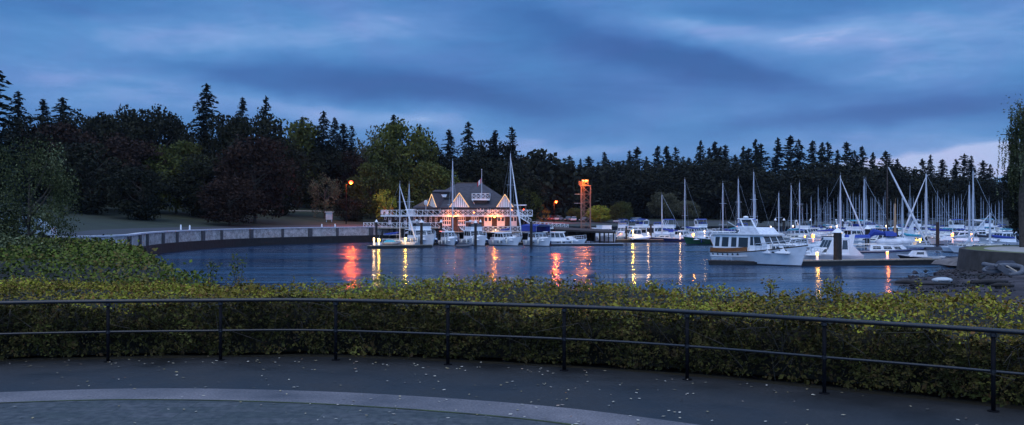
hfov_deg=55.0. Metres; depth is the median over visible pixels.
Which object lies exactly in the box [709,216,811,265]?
motor yacht
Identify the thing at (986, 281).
driftwood log
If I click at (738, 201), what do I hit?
sailboat
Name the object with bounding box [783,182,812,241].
sailboat
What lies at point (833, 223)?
ground
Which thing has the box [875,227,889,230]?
motor cruiser
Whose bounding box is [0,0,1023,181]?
sky
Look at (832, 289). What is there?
sapling
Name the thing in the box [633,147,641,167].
conifer tree
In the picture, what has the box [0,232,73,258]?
shrub
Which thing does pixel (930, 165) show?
conifer tree
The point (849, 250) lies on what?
motor cruiser
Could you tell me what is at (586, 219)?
parked car
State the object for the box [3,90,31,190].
conifer tree
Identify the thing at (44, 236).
parked van
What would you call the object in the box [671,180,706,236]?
sailboat
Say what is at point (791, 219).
sailboat
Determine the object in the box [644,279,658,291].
sapling
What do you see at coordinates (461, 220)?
double door
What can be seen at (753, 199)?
sailboat
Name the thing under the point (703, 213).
broadleaf tree
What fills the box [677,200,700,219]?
broadleaf tree
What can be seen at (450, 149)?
conifer tree
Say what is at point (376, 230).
dock pile
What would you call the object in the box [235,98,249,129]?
conifer tree
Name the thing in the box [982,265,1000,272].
dinghy
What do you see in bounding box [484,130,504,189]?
conifer tree
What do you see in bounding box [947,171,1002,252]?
sailboat
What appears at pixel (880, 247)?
ketch
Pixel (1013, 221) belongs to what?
broadleaf tree
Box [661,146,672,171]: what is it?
conifer tree
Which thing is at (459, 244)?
dinghy
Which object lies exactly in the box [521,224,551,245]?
motor cruiser
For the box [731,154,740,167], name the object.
conifer tree
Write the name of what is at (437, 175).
broadleaf tree
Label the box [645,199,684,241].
sailboat
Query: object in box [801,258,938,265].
floating dock
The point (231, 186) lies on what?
broadleaf tree
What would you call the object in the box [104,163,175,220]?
broadleaf tree
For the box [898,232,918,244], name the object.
motor cruiser
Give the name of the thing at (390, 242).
dinghy
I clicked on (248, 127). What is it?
broadleaf tree
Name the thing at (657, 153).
conifer tree
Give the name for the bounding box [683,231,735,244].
motor cruiser
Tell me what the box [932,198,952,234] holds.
sailboat
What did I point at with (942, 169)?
conifer tree
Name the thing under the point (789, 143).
conifer tree
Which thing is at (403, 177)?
broadleaf tree
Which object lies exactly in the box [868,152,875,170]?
conifer tree
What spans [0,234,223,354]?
ivy bank
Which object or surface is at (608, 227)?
motor cruiser
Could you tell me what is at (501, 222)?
double door
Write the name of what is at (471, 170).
broadleaf tree
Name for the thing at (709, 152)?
conifer tree
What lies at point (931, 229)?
sailboat
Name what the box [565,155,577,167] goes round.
conifer tree
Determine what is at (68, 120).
broadleaf tree
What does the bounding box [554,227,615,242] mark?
boat shed
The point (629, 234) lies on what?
motor cruiser
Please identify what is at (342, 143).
conifer tree
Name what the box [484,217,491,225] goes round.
double door
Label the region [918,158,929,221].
conifer tree
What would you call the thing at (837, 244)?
dock pile
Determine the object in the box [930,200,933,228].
sailboat
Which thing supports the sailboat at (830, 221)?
on the water
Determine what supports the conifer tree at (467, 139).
on the park terrain at (111, 222)
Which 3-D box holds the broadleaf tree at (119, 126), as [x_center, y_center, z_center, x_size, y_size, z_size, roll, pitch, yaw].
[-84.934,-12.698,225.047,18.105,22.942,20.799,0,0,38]
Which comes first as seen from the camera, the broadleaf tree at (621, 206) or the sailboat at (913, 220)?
the sailboat at (913, 220)
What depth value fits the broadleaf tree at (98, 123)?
224.73 m
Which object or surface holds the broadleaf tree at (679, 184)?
on the park terrain at (111, 222)
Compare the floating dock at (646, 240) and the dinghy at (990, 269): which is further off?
the floating dock at (646, 240)
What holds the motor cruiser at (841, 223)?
on the water
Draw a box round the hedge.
[0,269,1023,406]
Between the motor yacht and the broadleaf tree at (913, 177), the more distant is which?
the broadleaf tree at (913, 177)
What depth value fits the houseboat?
200.63 m
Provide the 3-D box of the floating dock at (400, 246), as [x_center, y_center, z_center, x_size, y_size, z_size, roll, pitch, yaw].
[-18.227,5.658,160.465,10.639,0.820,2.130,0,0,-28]
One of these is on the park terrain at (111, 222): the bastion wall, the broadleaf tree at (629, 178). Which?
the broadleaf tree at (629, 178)
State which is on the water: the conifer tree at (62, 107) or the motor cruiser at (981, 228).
the motor cruiser at (981, 228)
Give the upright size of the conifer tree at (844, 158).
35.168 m
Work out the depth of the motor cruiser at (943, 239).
177.02 m
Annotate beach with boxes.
[866,268,1023,306]
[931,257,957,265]
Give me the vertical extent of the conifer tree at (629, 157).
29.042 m
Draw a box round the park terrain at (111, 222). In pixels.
[0,193,1008,235]
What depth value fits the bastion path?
96.87 m
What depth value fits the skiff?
71.26 m
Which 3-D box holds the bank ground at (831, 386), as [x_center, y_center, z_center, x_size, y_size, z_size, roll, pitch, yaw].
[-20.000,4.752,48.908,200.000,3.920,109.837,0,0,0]
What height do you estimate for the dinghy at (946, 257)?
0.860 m
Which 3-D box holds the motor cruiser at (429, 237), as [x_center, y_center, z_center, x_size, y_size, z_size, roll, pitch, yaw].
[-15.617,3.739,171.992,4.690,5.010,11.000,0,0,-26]
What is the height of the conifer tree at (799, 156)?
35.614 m
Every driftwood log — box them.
[895,280,919,283]
[910,283,952,284]
[970,279,1007,283]
[991,282,1014,286]
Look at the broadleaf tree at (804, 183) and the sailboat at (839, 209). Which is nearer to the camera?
the sailboat at (839, 209)
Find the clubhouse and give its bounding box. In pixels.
[363,182,567,241]
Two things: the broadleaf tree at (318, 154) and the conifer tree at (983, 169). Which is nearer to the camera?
the broadleaf tree at (318, 154)
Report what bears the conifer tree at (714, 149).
on the park terrain at (111, 222)
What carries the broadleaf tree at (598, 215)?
on the park terrain at (111, 222)
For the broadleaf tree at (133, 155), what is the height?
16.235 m
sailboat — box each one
[375,184,416,244]
[403,189,412,237]
[447,161,459,239]
[490,153,522,241]
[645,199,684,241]
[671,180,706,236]
[719,183,735,230]
[735,179,750,222]
[745,200,756,225]
[750,169,769,225]
[767,193,789,235]
[780,186,807,236]
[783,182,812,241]
[808,174,863,243]
[828,203,842,235]
[834,192,839,225]
[854,179,890,246]
[863,185,863,223]
[875,196,877,224]
[876,199,880,226]
[883,199,892,229]
[897,200,901,232]
[898,206,908,232]
[901,198,933,247]
[903,203,931,233]
[904,174,952,240]
[906,196,923,234]
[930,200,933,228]
[931,203,946,235]
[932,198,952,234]
[940,182,987,251]
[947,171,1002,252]
[948,193,948,226]
[964,209,1015,246]
[983,201,993,233]
[986,203,1018,239]
[991,203,1012,231]
[996,201,1011,230]
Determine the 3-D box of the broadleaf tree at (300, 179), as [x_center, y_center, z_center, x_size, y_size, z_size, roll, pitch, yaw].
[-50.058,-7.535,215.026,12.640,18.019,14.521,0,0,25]
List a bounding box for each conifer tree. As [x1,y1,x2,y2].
[0,70,55,237]
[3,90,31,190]
[25,99,50,152]
[47,97,82,189]
[188,83,225,190]
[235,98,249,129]
[255,95,272,151]
[304,110,349,205]
[327,117,341,205]
[333,122,356,197]
[345,126,358,195]
[391,115,403,200]
[441,129,460,183]
[455,121,480,181]
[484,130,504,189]
[504,127,526,199]
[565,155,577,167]
[579,156,593,170]
[599,152,608,166]
[625,150,633,165]
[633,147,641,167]
[652,145,663,171]
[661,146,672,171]
[667,146,681,171]
[694,140,707,218]
[705,147,713,162]
[709,142,721,165]
[718,145,731,165]
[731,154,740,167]
[738,146,747,168]
[741,148,753,181]
[748,139,763,221]
[750,143,772,172]
[769,137,786,221]
[778,135,796,171]
[786,139,816,218]
[805,140,820,223]
[815,142,829,169]
[818,142,836,221]
[833,149,840,165]
[837,142,856,169]
[841,150,873,222]
[857,145,868,168]
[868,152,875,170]
[876,150,893,220]
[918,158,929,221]
[926,155,936,218]
[935,159,949,222]
[949,159,962,221]
[953,154,979,218]
[967,155,979,221]
[976,160,987,211]
[980,164,1006,220]
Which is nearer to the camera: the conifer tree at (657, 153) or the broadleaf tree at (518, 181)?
the broadleaf tree at (518, 181)
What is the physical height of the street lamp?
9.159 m
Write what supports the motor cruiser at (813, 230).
on the water
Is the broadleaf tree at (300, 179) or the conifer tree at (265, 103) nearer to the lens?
the broadleaf tree at (300, 179)
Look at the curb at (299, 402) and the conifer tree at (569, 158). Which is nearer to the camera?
the curb at (299, 402)
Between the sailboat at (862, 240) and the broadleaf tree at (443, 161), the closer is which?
the sailboat at (862, 240)
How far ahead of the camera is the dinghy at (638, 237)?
194.13 m
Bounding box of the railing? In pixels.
[0,298,1023,412]
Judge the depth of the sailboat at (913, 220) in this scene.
219.88 m
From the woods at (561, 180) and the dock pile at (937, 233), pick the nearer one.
the dock pile at (937, 233)
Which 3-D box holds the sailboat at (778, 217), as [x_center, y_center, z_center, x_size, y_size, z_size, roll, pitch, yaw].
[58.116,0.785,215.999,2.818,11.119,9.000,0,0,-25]
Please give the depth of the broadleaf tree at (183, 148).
197.62 m
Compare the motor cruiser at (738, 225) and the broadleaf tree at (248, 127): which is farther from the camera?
the broadleaf tree at (248, 127)
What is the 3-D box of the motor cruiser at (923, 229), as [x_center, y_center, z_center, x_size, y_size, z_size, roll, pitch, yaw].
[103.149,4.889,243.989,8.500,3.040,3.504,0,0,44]
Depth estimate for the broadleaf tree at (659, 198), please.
337.21 m
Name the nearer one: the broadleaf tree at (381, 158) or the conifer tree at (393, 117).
the broadleaf tree at (381, 158)
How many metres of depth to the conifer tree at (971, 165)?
414.60 m
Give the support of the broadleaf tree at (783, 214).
on the park terrain at (111, 222)
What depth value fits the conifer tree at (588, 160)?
398.96 m
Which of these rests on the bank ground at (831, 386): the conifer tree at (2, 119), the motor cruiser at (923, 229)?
the conifer tree at (2, 119)
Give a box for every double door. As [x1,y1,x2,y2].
[442,217,450,225]
[458,217,464,225]
[471,217,477,223]
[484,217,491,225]
[497,217,504,225]
[511,217,516,225]
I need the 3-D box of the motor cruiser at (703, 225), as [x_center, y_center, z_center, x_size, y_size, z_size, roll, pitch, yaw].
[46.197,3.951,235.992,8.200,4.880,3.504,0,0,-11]
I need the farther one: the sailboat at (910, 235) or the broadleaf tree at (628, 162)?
the broadleaf tree at (628, 162)
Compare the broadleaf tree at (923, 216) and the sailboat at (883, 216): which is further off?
the broadleaf tree at (923, 216)
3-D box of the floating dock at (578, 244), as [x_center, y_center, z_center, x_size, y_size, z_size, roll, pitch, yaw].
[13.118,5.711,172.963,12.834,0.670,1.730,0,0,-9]
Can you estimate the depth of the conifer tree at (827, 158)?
413.60 m
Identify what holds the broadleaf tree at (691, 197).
on the park terrain at (111, 222)
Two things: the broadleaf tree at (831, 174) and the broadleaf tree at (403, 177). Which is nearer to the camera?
the broadleaf tree at (403, 177)
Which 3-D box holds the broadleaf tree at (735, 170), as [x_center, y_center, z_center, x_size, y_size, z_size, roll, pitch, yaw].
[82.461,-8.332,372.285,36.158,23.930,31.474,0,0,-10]
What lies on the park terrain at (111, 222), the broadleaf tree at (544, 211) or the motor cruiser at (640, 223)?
the broadleaf tree at (544, 211)
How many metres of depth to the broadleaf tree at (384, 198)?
213.23 m
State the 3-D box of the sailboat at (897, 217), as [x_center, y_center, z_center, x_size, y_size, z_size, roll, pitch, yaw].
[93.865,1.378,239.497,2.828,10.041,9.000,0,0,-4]
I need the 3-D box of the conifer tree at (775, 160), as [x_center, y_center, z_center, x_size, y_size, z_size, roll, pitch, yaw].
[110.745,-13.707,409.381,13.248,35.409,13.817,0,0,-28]
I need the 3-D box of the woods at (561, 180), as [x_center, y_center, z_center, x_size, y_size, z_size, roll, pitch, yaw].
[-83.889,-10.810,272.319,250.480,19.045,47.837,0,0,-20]
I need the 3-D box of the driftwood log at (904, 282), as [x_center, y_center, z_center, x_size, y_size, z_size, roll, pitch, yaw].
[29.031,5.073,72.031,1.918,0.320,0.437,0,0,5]
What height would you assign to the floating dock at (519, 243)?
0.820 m
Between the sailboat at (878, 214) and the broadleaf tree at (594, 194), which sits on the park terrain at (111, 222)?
the broadleaf tree at (594, 194)
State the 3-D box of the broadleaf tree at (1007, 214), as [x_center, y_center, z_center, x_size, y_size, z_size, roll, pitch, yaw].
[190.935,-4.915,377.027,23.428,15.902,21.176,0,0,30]
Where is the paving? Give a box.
[0,400,568,424]
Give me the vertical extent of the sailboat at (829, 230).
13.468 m
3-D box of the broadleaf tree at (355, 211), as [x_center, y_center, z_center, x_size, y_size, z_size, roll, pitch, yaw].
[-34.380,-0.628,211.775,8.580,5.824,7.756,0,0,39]
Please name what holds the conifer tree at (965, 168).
on the park terrain at (111, 222)
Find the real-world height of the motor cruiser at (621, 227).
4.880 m
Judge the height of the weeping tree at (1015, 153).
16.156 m
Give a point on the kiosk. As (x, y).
(329, 215)
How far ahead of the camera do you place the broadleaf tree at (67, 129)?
202.45 m
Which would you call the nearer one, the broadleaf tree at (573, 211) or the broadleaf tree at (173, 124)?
the broadleaf tree at (173, 124)
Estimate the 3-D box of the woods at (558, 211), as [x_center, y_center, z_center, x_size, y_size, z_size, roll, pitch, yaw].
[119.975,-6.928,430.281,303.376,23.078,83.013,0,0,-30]
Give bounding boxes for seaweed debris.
[897,269,1014,295]
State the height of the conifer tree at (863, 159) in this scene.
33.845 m
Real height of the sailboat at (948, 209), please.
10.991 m
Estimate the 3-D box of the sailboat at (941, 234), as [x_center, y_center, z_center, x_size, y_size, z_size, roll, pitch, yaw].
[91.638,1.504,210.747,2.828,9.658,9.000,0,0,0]
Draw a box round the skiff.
[932,277,952,282]
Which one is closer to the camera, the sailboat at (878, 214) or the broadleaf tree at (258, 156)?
the broadleaf tree at (258, 156)
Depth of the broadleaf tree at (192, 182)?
192.11 m
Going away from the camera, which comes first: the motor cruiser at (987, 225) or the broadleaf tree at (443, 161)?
the broadleaf tree at (443, 161)
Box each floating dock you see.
[367,244,432,248]
[433,242,522,244]
[550,243,622,245]
[615,239,664,241]
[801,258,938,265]
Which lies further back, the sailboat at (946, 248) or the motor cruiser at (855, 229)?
the motor cruiser at (855, 229)
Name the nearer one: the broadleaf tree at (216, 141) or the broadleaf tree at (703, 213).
the broadleaf tree at (216, 141)
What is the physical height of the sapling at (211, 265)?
0.937 m
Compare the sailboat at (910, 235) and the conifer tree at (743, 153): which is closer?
the sailboat at (910, 235)
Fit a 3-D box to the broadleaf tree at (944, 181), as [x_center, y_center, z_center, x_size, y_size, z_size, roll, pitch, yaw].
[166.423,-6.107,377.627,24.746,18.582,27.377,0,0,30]
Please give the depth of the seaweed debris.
72.16 m
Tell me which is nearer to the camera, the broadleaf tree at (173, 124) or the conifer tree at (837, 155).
the broadleaf tree at (173, 124)
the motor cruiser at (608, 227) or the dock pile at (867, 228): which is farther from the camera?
the motor cruiser at (608, 227)
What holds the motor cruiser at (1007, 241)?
on the water
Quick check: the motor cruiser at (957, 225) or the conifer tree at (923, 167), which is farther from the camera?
the conifer tree at (923, 167)
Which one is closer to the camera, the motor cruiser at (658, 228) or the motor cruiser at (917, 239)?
the motor cruiser at (917, 239)
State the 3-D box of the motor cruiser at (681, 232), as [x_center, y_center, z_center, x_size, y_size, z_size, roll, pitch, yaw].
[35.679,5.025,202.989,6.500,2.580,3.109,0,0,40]
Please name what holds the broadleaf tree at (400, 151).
on the park terrain at (111, 222)
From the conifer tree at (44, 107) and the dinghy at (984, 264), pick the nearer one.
the dinghy at (984, 264)
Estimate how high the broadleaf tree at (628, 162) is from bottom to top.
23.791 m
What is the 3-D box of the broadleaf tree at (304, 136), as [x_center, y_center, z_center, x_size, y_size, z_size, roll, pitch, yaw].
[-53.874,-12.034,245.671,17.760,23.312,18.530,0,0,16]
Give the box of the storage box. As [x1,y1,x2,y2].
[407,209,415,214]
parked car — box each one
[553,216,562,220]
[579,217,589,221]
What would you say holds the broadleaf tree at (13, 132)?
on the park terrain at (111, 222)
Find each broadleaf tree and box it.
[0,115,67,202]
[0,137,83,247]
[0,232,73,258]
[13,121,102,195]
[37,142,133,213]
[55,109,115,195]
[70,104,140,177]
[75,132,170,210]
[96,108,180,187]
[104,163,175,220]
[122,104,200,203]
[139,139,209,213]
[164,153,237,217]
[194,175,264,225]
[195,114,253,185]
[211,134,300,222]
[220,106,291,202]
[251,136,315,214]
[272,117,331,206]
[299,142,352,208]
[307,173,341,217]
[324,150,370,206]
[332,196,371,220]
[343,162,395,218]
[353,125,384,203]
[360,146,409,214]
[366,117,439,214]
[372,189,396,218]
[377,173,423,214]
[394,141,458,195]
[402,160,460,208]
[446,151,519,203]
[460,139,530,188]
[489,163,549,223]
[512,186,543,223]
[527,177,545,220]
[536,205,549,223]
[565,208,585,220]
[575,171,609,216]
[577,166,626,217]
[580,160,654,215]
[585,205,611,223]
[592,159,671,217]
[609,201,633,222]
[616,170,683,218]
[630,161,700,218]
[646,192,681,218]
[654,171,712,218]
[656,157,741,218]
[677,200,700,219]
[678,162,747,218]
[687,159,776,219]
[718,174,773,217]
[733,178,792,222]
[739,165,822,222]
[770,167,826,222]
[777,170,845,221]
[786,162,865,221]
[811,162,883,221]
[835,171,890,219]
[839,161,919,220]
[857,166,931,220]
[879,178,947,220]
[906,178,957,220]
[913,173,979,220]
[933,179,989,220]
[946,177,1005,219]
[971,178,1018,219]
[986,181,1018,219]
[1001,161,1020,236]
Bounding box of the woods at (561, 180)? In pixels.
[11,144,601,207]
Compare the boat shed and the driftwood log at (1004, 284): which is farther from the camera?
the boat shed
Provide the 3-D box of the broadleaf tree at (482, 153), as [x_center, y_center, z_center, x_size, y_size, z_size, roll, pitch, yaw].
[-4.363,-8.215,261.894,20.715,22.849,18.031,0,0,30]
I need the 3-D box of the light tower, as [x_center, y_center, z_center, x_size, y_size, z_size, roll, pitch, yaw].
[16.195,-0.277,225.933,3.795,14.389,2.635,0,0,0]
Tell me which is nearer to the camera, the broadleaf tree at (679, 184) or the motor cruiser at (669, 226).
the motor cruiser at (669, 226)
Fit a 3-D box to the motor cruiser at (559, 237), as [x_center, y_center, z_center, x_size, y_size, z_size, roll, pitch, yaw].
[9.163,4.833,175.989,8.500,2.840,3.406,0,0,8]
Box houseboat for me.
[629,226,656,236]
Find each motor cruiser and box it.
[402,219,437,245]
[438,231,457,245]
[459,220,487,245]
[488,232,519,245]
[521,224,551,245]
[544,231,585,242]
[596,225,616,241]
[616,219,628,235]
[617,229,641,238]
[629,219,648,228]
[653,220,668,236]
[655,219,691,236]
[674,230,696,237]
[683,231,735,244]
[685,227,709,234]
[689,219,715,231]
[709,219,757,242]
[786,238,819,250]
[789,220,828,238]
[803,233,863,259]
[808,236,855,246]
[810,228,827,233]
[821,226,842,232]
[835,219,847,227]
[841,220,875,237]
[862,220,875,229]
[871,234,900,238]
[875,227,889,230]
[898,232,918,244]
[911,219,920,232]
[916,226,931,231]
[927,231,986,244]
[943,219,964,232]
[965,220,986,238]
[979,232,1018,244]
[980,218,994,230]
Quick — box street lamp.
[346,181,352,223]
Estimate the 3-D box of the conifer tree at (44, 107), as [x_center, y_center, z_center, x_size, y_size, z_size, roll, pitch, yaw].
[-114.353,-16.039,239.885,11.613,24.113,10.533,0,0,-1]
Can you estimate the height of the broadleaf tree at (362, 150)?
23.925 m
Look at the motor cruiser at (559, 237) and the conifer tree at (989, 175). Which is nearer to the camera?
the motor cruiser at (559, 237)
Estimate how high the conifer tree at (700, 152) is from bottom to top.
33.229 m
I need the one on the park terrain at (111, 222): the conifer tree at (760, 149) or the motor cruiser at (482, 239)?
the conifer tree at (760, 149)
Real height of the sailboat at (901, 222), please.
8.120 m
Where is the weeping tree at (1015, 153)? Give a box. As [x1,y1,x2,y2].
[996,94,1023,246]
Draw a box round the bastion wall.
[956,245,1023,270]
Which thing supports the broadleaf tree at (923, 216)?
on the park terrain at (111, 222)
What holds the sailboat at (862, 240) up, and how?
on the water
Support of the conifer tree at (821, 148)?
on the park terrain at (111, 222)
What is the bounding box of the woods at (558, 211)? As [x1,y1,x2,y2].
[538,175,1010,221]
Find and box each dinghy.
[382,240,401,244]
[455,242,473,246]
[629,234,650,239]
[932,256,957,259]
[981,260,1017,269]
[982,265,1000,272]
[994,263,1023,275]
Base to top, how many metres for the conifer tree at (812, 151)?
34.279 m
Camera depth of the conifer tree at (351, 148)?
251.93 m
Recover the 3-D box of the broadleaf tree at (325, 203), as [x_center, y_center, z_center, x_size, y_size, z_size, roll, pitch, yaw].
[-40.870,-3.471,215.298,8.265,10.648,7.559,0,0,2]
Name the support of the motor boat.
on the water
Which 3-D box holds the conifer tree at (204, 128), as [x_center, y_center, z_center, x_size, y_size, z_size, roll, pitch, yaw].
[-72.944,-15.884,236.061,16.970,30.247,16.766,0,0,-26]
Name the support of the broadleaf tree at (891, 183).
on the park terrain at (111, 222)
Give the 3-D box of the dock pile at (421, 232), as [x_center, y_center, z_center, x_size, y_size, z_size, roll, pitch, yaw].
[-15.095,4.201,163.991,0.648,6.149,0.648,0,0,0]
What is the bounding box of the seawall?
[53,226,439,254]
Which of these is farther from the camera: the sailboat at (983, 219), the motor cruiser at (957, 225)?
the sailboat at (983, 219)
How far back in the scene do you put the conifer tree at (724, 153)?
425.43 m
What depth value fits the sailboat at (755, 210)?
209.31 m
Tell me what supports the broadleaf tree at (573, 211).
on the park terrain at (111, 222)
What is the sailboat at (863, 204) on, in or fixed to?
on the water
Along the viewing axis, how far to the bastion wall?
89.82 m
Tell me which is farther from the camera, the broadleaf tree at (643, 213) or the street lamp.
the broadleaf tree at (643, 213)
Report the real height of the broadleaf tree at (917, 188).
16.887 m
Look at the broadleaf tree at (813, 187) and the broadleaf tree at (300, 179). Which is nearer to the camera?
the broadleaf tree at (300, 179)
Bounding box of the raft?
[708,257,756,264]
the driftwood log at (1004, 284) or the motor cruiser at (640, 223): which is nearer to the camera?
the driftwood log at (1004, 284)
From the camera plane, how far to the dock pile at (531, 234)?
162.79 m
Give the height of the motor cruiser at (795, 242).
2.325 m
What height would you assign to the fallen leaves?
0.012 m
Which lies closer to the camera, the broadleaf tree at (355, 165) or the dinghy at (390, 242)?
the dinghy at (390, 242)
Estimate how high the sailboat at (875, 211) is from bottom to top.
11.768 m
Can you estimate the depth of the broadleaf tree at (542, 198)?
274.42 m
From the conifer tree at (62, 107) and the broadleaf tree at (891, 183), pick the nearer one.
the conifer tree at (62, 107)
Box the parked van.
[1,216,56,237]
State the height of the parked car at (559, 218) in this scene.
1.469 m
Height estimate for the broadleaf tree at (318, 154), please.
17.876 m
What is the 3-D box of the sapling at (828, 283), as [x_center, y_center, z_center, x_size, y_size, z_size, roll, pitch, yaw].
[6.428,1.645,19.981,0.364,0.649,0.631,0,0,22]
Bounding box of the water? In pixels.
[155,226,1018,302]
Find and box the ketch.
[844,162,929,258]
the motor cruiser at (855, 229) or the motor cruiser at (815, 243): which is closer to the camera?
the motor cruiser at (815, 243)
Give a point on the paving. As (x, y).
(138, 412)
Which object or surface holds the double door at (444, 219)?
in the clubhouse
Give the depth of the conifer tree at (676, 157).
408.37 m
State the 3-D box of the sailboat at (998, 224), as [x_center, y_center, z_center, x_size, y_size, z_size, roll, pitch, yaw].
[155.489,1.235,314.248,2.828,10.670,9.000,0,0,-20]
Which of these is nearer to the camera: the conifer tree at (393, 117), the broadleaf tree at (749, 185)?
the conifer tree at (393, 117)
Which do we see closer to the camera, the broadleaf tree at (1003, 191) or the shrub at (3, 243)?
the shrub at (3, 243)
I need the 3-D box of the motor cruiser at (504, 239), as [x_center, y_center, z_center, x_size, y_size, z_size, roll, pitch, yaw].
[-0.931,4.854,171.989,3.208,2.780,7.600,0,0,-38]
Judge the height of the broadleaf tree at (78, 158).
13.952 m
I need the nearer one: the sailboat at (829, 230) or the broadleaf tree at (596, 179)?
the sailboat at (829, 230)
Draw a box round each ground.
[0,351,1023,409]
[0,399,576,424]
[546,221,1011,225]
[966,245,1023,252]
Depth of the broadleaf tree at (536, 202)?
237.71 m
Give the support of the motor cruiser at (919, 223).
on the water
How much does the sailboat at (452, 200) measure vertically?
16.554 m
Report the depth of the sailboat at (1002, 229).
212.95 m
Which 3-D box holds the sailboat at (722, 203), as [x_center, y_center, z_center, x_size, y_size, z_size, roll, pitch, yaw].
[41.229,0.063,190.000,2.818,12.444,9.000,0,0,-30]
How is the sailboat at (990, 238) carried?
on the water
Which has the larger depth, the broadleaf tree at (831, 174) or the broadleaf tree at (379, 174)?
the broadleaf tree at (831, 174)
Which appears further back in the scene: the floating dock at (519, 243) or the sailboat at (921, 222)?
the sailboat at (921, 222)
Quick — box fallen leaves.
[2,359,958,424]
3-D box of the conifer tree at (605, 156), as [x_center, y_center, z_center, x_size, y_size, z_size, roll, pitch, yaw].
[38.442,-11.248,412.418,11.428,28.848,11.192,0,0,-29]
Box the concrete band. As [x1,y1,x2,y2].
[0,388,696,424]
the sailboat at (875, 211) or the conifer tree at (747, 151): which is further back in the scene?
the conifer tree at (747, 151)
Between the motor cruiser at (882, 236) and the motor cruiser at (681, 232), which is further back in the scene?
the motor cruiser at (681, 232)
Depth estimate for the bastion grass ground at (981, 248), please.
96.75 m
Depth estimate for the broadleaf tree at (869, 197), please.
377.51 m
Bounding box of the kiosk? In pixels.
[326,212,332,221]
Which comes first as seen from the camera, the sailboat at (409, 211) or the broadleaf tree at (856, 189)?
the sailboat at (409, 211)
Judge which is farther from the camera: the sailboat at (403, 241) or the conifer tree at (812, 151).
the conifer tree at (812, 151)
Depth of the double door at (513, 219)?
199.12 m
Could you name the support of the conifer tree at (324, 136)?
on the park terrain at (111, 222)
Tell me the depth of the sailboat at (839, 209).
277.40 m
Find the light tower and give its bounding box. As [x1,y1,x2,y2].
[578,180,590,228]
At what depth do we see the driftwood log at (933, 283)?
68.92 m
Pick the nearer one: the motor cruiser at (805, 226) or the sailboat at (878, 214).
the motor cruiser at (805, 226)
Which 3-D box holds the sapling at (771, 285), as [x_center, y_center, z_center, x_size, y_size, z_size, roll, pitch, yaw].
[5.433,1.637,20.484,0.421,0.664,0.511,0,0,-44]
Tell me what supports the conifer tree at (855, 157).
on the park terrain at (111, 222)
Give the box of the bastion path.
[984,246,1023,251]
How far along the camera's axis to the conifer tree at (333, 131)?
264.84 m
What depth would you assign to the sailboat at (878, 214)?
258.95 m
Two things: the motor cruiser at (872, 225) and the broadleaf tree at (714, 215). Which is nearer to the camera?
the motor cruiser at (872, 225)
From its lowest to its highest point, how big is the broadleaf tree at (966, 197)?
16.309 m
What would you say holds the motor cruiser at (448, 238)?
on the water
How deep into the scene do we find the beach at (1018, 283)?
68.64 m
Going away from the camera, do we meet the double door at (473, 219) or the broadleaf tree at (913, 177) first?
the double door at (473, 219)
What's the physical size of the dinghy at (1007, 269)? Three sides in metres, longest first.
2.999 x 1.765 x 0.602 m
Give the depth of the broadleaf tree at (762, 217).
369.44 m
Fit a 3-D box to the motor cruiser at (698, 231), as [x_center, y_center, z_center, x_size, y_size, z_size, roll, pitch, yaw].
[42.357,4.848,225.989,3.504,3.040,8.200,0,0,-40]
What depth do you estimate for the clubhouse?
199.20 m
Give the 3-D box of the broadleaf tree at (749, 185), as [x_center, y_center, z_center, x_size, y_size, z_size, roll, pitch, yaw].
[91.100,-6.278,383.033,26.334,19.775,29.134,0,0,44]
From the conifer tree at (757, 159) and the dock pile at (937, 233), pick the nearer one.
the dock pile at (937, 233)
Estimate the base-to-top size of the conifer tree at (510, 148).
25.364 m
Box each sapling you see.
[203,258,222,283]
[227,253,246,286]
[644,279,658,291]
[760,275,782,295]
[820,278,837,298]
[824,276,846,300]
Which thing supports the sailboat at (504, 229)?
on the water
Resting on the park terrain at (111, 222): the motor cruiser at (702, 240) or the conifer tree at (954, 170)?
the conifer tree at (954, 170)
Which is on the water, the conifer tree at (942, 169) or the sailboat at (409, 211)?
the sailboat at (409, 211)
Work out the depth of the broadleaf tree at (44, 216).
41.93 m
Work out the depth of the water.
100.68 m
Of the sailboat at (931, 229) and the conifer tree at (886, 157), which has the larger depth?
the conifer tree at (886, 157)
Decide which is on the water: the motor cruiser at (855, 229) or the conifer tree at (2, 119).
the motor cruiser at (855, 229)
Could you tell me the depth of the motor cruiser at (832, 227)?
235.50 m
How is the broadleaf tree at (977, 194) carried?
on the park terrain at (111, 222)
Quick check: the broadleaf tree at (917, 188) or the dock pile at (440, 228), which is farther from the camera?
the broadleaf tree at (917, 188)
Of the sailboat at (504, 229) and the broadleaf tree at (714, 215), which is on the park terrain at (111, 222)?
the broadleaf tree at (714, 215)
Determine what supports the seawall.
on the park terrain at (111, 222)
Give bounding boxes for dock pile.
[375,219,377,242]
[420,219,422,244]
[440,220,441,239]
[474,220,476,246]
[530,222,532,246]
[832,227,843,259]
[864,225,870,249]
[936,222,938,244]

